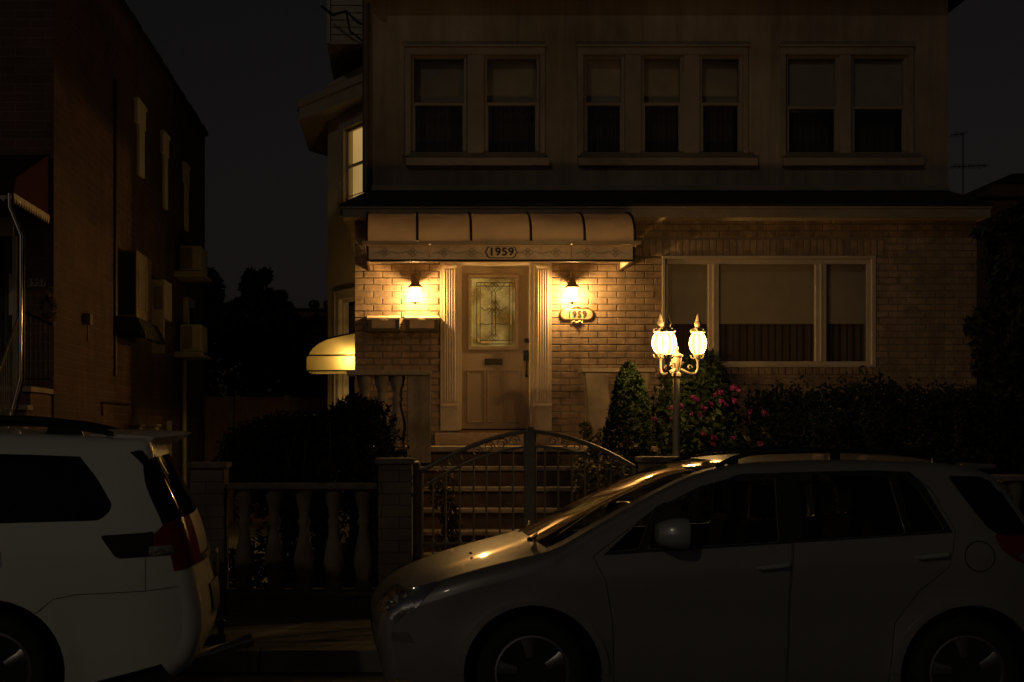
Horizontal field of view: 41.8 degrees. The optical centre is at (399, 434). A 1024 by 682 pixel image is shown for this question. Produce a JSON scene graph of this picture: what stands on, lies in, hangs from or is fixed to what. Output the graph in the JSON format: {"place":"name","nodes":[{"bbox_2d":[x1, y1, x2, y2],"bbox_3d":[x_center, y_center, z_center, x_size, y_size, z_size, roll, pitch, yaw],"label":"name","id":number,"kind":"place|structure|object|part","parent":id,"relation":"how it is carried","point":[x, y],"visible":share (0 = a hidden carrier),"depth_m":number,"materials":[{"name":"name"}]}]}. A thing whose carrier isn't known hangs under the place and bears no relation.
{"place":"outdoors","nodes":[
{"label":"outdoors","id":0,"kind":"place"},
{"bbox_2d":[0,0,207,491],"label":"brick house","id":1,"kind":"structure","parent":0,"point":[96,107],"depth_m":15.29,"materials":[{"name":"brown brick"}]},
{"bbox_2d":[0,239,11,385],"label":"door","id":2,"kind":"structure","parent":1,"relation":"in","point":[5,244],"depth_m":13.10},
{"bbox_2d":[0,155,49,223],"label":"canvas awning","id":3,"kind":"object","parent":1,"relation":"attached to","point":[24,180],"visible":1,"depth_m":12.48,"materials":[{"name":"red fabric"}]},
{"bbox_2d":[28,279,45,285],"bbox_3d":[-3.533,-1.488,12.986,0.183,0.075,0.020,0,0,0],"label":"number plate","id":4,"kind":"object","parent":1,"relation":"attached to","point":[36,282],"visible":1,"depth_m":12.98,"materials":[{"name":"black metal"}]},
{"bbox_2d":[35,287,58,320],"bbox_3d":[-3.338,-1.249,12.797,0.202,0.372,0.355,0,0,21],"label":"wreath","id":5,"kind":"object","parent":1,"relation":"attached to","point":[51,313],"visible":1,"depth_m":12.70,"materials":[{"name":"plant"}]},
{"bbox_2d":[134,97,146,180],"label":"window","id":6,"kind":"structure","parent":1,"relation":"in","point":[140,110],"depth_m":17.15,"materials":[{"name":"grey glass"}]},
{"bbox_2d":[152,279,171,321],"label":"window","id":7,"kind":"structure","parent":1,"relation":"in","point":[161,289],"depth_m":18.13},
{"bbox_2d":[160,129,169,211],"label":"window","id":8,"kind":"structure","parent":1,"relation":"in","point":[164,137],"depth_m":18.94,"materials":[{"name":"grey glass"}]},
{"bbox_2d":[182,161,190,232],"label":"window","id":9,"kind":"structure","parent":1,"relation":"in","point":[186,169],"depth_m":20.85,"materials":[{"name":"grey glass"}]},
{"bbox_2d":[183,297,194,323],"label":"window","id":10,"kind":"structure","parent":1,"relation":"in","point":[188,304],"depth_m":20.80,"materials":[{"name":"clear glass"}]},
{"bbox_2d":[174,246,211,281],"bbox_3d":[-3.144,-2.609,20.309,0.459,0.470,0.760,0,0,0],"label":"air conditioner","id":11,"kind":"object","parent":1,"relation":"attached to","point":[190,263],"visible":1,"depth_m":19.99,"materials":[{"name":"beige plastic"}]},
{"bbox_2d":[174,324,211,359],"bbox_3d":[-3.144,-1.414,20.309,0.459,0.494,0.760,0,0,0],"label":"air conditioner","id":12,"kind":"object","parent":1,"relation":"attached to","point":[190,341],"visible":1,"depth_m":19.99,"materials":[{"name":"beige plastic"}]},
{"bbox_2d":[56,672,414,681],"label":"road","id":13,"kind":"structure","parent":0,"point":[279,677],"depth_m":9.33,"materials":[{"name":"black asphalt"}]},
{"bbox_2d":[0,415,253,681],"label":"minivan","id":14,"kind":"object","parent":13,"relation":"on","point":[108,571],"visible":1,"depth_m":7.65,"materials":[{"name":"white paint"}]},
{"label":"quarter window","id":15,"kind":"part","parent":14,"relation":"part of","materials":[{"name":"black glass"}]},
{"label":"rear window","id":16,"kind":"part","parent":14,"relation":"part of","materials":[{"name":"black glass"}]},
{"bbox_2d":[181,647,382,671],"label":"kerb","id":17,"kind":"structure","parent":13,"relation":"on","point":[320,659],"depth_m":9.55,"materials":[{"name":"concrete"}]},
{"bbox_2d":[369,446,1023,681],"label":"hatchback","id":18,"kind":"object","parent":13,"relation":"on","point":[905,569],"visible":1,"depth_m":7.64,"materials":[{"name":"grey metal"}]},
{"bbox_3d":[1.690,0.834,9.303,1.151,1.224,0.233,0,0,0],"label":"front door","id":19,"kind":"part","parent":18,"relation":"part of","materials":[{"name":"clear glass"}]},
{"bbox_3d":[1.690,0.834,7.677,1.151,1.224,0.233,0,0,0],"label":"front door","id":20,"kind":"part","parent":18,"relation":"part of","materials":[{"name":"grey metal"}]},
{"bbox_3d":[2.710,0.831,9.302,0.962,1.231,0.230,0,0,0],"label":"rear door","id":21,"kind":"part","parent":18,"relation":"part of","materials":[{"name":"clear glass"}]},
{"bbox_3d":[2.710,0.831,7.678,0.962,1.231,0.230,0,0,0],"label":"rear door","id":22,"kind":"part","parent":18,"relation":"part of","materials":[{"name":"grey metal"}]},
{"bbox_2d":[229,522,317,587],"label":"driveway","id":23,"kind":"structure","parent":0,"point":[234,530],"depth_m":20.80,"materials":[{"name":"concrete"}]},
{"bbox_2d":[203,617,375,671],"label":"sidewalk","id":24,"kind":"structure","parent":0,"point":[310,631],"depth_m":10.51,"materials":[{"name":"concrete"}]},
{"bbox_2d":[293,300,327,393],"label":"building","id":25,"kind":"structure","parent":0,"point":[313,309],"depth_m":34.00,"materials":[{"name":"red brick"}]},
{"bbox_2d":[125,0,1023,432],"label":"sky","id":26,"kind":"structure","parent":0,"point":[244,67],"materials":[{"name":"black"}]},
{"bbox_2d":[297,0,994,543],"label":"house","id":27,"kind":"structure","parent":0,"point":[771,176],"depth_m":16.85,"materials":[{"name":"beige brick"}]},
{"bbox_2d":[305,332,354,373],"bbox_3d":[-0.890,-1.095,17.949,0.704,0.530,1.028,0,0,0],"label":"side awning","id":28,"kind":"object","parent":27,"relation":"attached to","point":[333,355],"visible":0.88,"depth_m":17.45,"materials":[{"name":"beige fabric"}]},
{"bbox_2d":[333,287,354,405],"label":"window","id":29,"kind":"structure","parent":27,"relation":"in","point":[348,305],"depth_m":19.30,"materials":[{"name":"beige paint"}]},
{"bbox_2d":[338,111,364,216],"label":"window","id":30,"kind":"structure","parent":27,"relation":"in","point":[355,119],"depth_m":19.18,"materials":[{"name":"beige paint"}]},
{"bbox_2d":[367,316,399,338],"bbox_3d":[-0.189,-1.292,15.931,0.402,0.291,0.234,0,0,0],"label":"mailbox","id":31,"kind":"object","parent":27,"relation":"attached to","point":[383,324],"visible":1,"depth_m":15.85,"materials":[{"name":"metal"}]},
{"bbox_2d":[407,269,422,303],"bbox_3d":[0.190,-1.768,15.916,0.188,0.428,0.260,0,0,0],"label":"wall lantern","id":32,"kind":"object","parent":27,"relation":"attached to","point":[415,284],"depth_m":15.87,"materials":[{"name":"glass"}]},
{"bbox_2d":[404,316,438,338],"bbox_3d":[0.268,-1.292,15.931,0.414,0.291,0.234,0,0,0],"label":"mailbox","id":33,"kind":"object","parent":27,"relation":"attached to","point":[421,324],"visible":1,"depth_m":15.85,"materials":[{"name":"metal"}]},
{"bbox_2d":[411,55,466,152],"bbox_3d":[0.504,-4.149,17.094,0.708,1.374,0.328,0,0,0],"label":"window","id":34,"kind":"structure","parent":27,"relation":"in","point":[438,82],"depth_m":17.10,"materials":[{"name":"black glass"}]},
{"bbox_2d":[461,267,528,428],"bbox_3d":[1.161,-1.062,16.177,0.828,1.975,0.126,0,0,0],"label":"door","id":35,"kind":"structure","parent":27,"relation":"in","point":[494,300],"depth_m":16.19,"materials":[{"name":"white wood"}]},
{"bbox_2d":[362,212,640,270],"bbox_3d":[1.156,-2.308,15.547,3.157,0.686,1.005,0,0,0],"label":"entry awning","id":36,"kind":"object","parent":27,"relation":"attached to","point":[470,237],"visible":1,"depth_m":15.12,"materials":[{"name":"metal"}]},
{"bbox_2d":[484,55,538,152],"bbox_3d":[1.430,-4.149,17.095,0.702,1.374,0.329,0,0,0],"label":"window","id":37,"kind":"structure","parent":27,"relation":"in","point":[511,82],"depth_m":17.10,"materials":[{"name":"black glass"}]},
{"bbox_2d":[564,269,579,303],"bbox_3d":[2.061,-1.768,15.916,0.188,0.428,0.260,0,0,0],"label":"wall lantern","id":38,"kind":"object","parent":27,"relation":"attached to","point":[571,282],"depth_m":15.87,"materials":[{"name":"glass"}]},
{"bbox_2d":[560,305,593,323],"bbox_3d":[2.136,-1.454,16.027,0.413,0.240,0.040,0,0,0],"label":"address plaque","id":39,"kind":"object","parent":27,"relation":"attached to","point":[577,315],"visible":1,"depth_m":16.03,"materials":[{"name":"beige metal"}]},
{"bbox_2d":[584,55,623,152],"bbox_3d":[2.600,-4.149,17.095,0.520,1.374,0.329,0,0,0],"label":"window","id":40,"kind":"structure","parent":27,"relation":"in","point":[603,74],"depth_m":17.10,"materials":[{"name":"black glass"}]},
{"bbox_2d":[642,55,682,152],"bbox_3d":[3.341,-4.149,17.094,0.533,1.374,0.328,0,0,0],"label":"window","id":41,"kind":"structure","parent":27,"relation":"in","point":[662,75],"depth_m":17.10,"materials":[{"name":"black glass"}]},
{"bbox_2d":[700,55,741,152],"bbox_3d":[4.088,-4.149,17.093,0.546,1.374,0.326,0,0,0],"label":"window","id":42,"kind":"structure","parent":27,"relation":"in","point":[718,73],"depth_m":17.10,"materials":[{"name":"black glass"}]},
{"bbox_2d":[662,256,875,366],"bbox_3d":[4.454,-1.488,16.174,2.574,1.346,0.308,0,0,0],"label":"picture window","id":43,"kind":"structure","parent":27,"relation":"in","point":[753,311],"depth_m":16.21,"materials":[{"name":"beige glass"}]},
{"bbox_2d":[786,55,838,152],"bbox_3d":[5.249,-4.149,17.094,0.683,1.374,0.328,0,0,0],"label":"window","id":44,"kind":"structure","parent":27,"relation":"in","point":[812,81],"depth_m":17.02,"materials":[{"name":"black glass"}]},
{"bbox_2d":[851,55,906,152],"bbox_3d":[6.097,-4.149,17.093,0.715,1.374,0.326,0,0,0],"label":"window","id":45,"kind":"structure","parent":27,"relation":"in","point":[878,82],"depth_m":17.02,"materials":[{"name":"black glass"}]},
{"bbox_2d":[955,173,1023,509],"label":"neighbour house","id":46,"kind":"structure","parent":0,"point":[1003,193],"depth_m":25.00,"materials":[{"name":"red brick"}]},
{"bbox_2d":[948,132,989,194],"bbox_3d":[10.934,-5.126,25.600,0.680,1.367,0.500,0,0,0],"label":"tv antenna","id":47,"kind":"object","parent":46,"relation":"on","point":[962,164],"visible":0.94,"depth_m":25.59,"materials":[{"name":"black metal"}]},
{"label":"ground","id":48,"kind":"structure","parent":0,"visible":0},
{"bbox_2d":[0,311,52,428],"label":"neighbour stoop","id":49,"kind":"object","parent":48,"relation":"on","point":[35,401],"visible":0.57,"depth_m":12.24,"materials":[{"name":"red brick"}]},
{"bbox_2d":[7,193,24,427],"bbox_3d":[-3.395,-0.949,11.738,0.170,2.351,0.105,0,0,0],"label":"porch pole","id":50,"kind":"object","parent":49,"relation":"on","point":[15,218],"visible":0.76,"depth_m":11.69,"materials":[{"name":"black metal"}]},
{"bbox_2d":[205,267,244,398],"bbox_3d":[-4.334,-1.050,29.098,2.035,5.325,2.319,0,0,0],"label":"tree","id":51,"kind":"object","parent":48,"relation":"on","point":[218,311],"visible":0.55,"depth_m":28.71,"materials":[{"name":"green plant"}]},
{"bbox_2d":[229,547,265,588],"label":"shrub","id":52,"kind":"object","parent":48,"relation":"on","point":[257,582],"visible":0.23,"depth_m":11.94,"materials":[{"name":"green plant"}]},
{"bbox_2d":[219,266,319,411],"bbox_3d":[-2.836,-1.033,28.870,2.219,5.291,2.442,0,0,0],"label":"tree","id":53,"kind":"object","parent":48,"relation":"on","point":[261,328],"visible":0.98,"depth_m":28.74,"materials":[{"name":"green plant"}]},
{"bbox_2d":[213,311,327,463],"bbox_3d":[-2.613,-0.629,30.044,3.374,4.489,2.396,0,0,0],"label":"tree","id":54,"kind":"object","parent":48,"relation":"on","point":[309,334],"visible":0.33,"depth_m":29.51,"materials":[{"name":"green plant"}]},
{"bbox_2d":[258,528,298,587],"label":"shrub","id":55,"kind":"object","parent":48,"relation":"on","point":[287,581],"visible":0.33,"depth_m":11.92,"materials":[{"name":"green plant"}]},
{"bbox_2d":[187,458,414,616],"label":"fence wall","id":56,"kind":"structure","parent":48,"relation":"on","point":[210,485],"depth_m":11.39,"materials":[{"name":"brick"}]},
{"bbox_2d":[413,427,637,560],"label":"garden gate","id":57,"kind":"structure","parent":56,"relation":"attached to","point":[530,446],"depth_m":11.49,"materials":[{"name":"metal"}]},
{"bbox_2d":[212,391,412,581],"bbox_3d":[-0.810,0.586,12.540,2.035,1.993,1.552,0,0,0],"label":"weeping shrub","id":58,"kind":"object","parent":48,"relation":"on","point":[327,445],"visible":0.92,"depth_m":12.25,"materials":[{"name":"green plant"}]},
{"bbox_2d":[341,525,377,587],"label":"shrub","id":59,"kind":"object","parent":48,"relation":"on","point":[350,552],"visible":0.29,"depth_m":11.93,"materials":[{"name":"green plant"}]},
{"bbox_2d":[347,368,659,579],"bbox_3d":[1.106,0.435,14.225,3.347,2.290,3.647,0,0,0],"label":"front stoop","id":60,"kind":"object","parent":48,"relation":"on","point":[423,451],"visible":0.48,"depth_m":14.12,"materials":[{"name":"stone"}]},
{"bbox_2d":[577,421,603,486],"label":"climbing plant","id":61,"kind":"object","parent":48,"relation":"on","point":[587,434],"visible":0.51,"depth_m":13.71,"materials":[{"name":"green plant"}]},
{"bbox_2d":[600,360,654,526],"bbox_3d":[2.240,0.423,13.008,0.584,2.314,0.582,0,0,0],"label":"arborvitae","id":62,"kind":"object","parent":48,"relation":"on","point":[633,386],"visible":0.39,"depth_m":12.89,"materials":[{"name":"green plant"}]},
{"bbox_2d":[652,313,706,455],"bbox_3d":[2.647,0.208,12.490,0.500,2.744,0.512,0,0,0],"label":"lamp post","id":63,"kind":"object","parent":48,"relation":"on","point":[675,356],"visible":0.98,"depth_m":12.48,"materials":[{"name":"metal"}]},
{"bbox_2d":[649,347,743,522],"bbox_3d":[3.290,0.297,14.849,1.158,2.574,0.945,0,0,0],"label":"leafy shrub","id":64,"kind":"object","parent":48,"relation":"on","point":[665,386],"visible":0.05,"depth_m":14.76,"materials":[{"name":"green plant"}]},
{"bbox_2d":[652,358,775,522],"bbox_3d":[3.168,0.383,13.553,1.554,2.402,1.227,0,0,0],"label":"rose bush","id":65,"kind":"object","parent":48,"relation":"on","point":[704,394],"visible":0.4,"depth_m":13.55,"materials":[{"name":"green plant"}]},
{"bbox_2d":[742,375,825,516],"bbox_3d":[4.210,0.464,14.594,0.905,2.251,0.800,0,0,0],"label":"hedge shrub","id":66,"kind":"object","parent":48,"relation":"on","point":[780,417],"visible":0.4,"depth_m":14.33,"materials":[{"name":"green plant"}]},
{"bbox_2d":[635,456,1023,525],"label":"fence wall","id":67,"kind":"structure","parent":48,"relation":"on","point":[672,509],"depth_m":11.38,"materials":[{"name":"brick"}]},
{"bbox_2d":[790,377,874,516],"bbox_3d":[4.728,0.477,14.594,0.868,2.249,0.807,0,0,0],"label":"hedge shrub","id":68,"kind":"object","parent":48,"relation":"on","point":[823,423],"visible":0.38,"depth_m":14.30,"materials":[{"name":"green plant"}]},
{"bbox_2d":[829,365,938,456],"bbox_3d":[5.334,0.423,14.590,1.060,2.389,0.800,0,0,0],"label":"hedge shrub","id":69,"kind":"object","parent":48,"relation":"on","point":[870,404],"visible":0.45,"depth_m":14.31,"materials":[{"name":"green plant"}]},
{"bbox_2d":[881,376,969,461],"bbox_3d":[5.724,0.481,14.591,0.896,2.262,0.794,0,0,0],"label":"hedge shrub","id":70,"kind":"object","parent":48,"relation":"on","point":[927,416],"visible":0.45,"depth_m":14.31,"materials":[{"name":"green plant"}]},
{"bbox_2d":[933,380,1012,486],"bbox_3d":[6.323,0.506,14.593,0.878,2.220,0.794,0,0,0],"label":"hedge shrub","id":71,"kind":"object","parent":48,"relation":"on","point":[992,419],"visible":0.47,"depth_m":14.30,"materials":[{"name":"green plant"}]},
{"bbox_2d":[962,198,1023,514],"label":"evergreen tree","id":72,"kind":"object","parent":48,"relation":"on","point":[1000,235],"visible":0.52,"depth_m":14.95,"materials":[{"name":"green plant"}]},
{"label":"path","id":73,"kind":"structure","parent":0,"visible":0},
{"bbox_2d":[427,472,464,551],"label":"climbing plant","id":74,"kind":"object","parent":73,"relation":"on","point":[452,536],"visible":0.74,"depth_m":12.15,"materials":[{"name":"green plant"}]},
{"bbox_2d":[566,451,628,525],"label":"climbing plant","id":75,"kind":"object","parent":73,"relation":"on","point":[605,475],"visible":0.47,"depth_m":12.46,"materials":[{"name":"green plant"}]}
]}

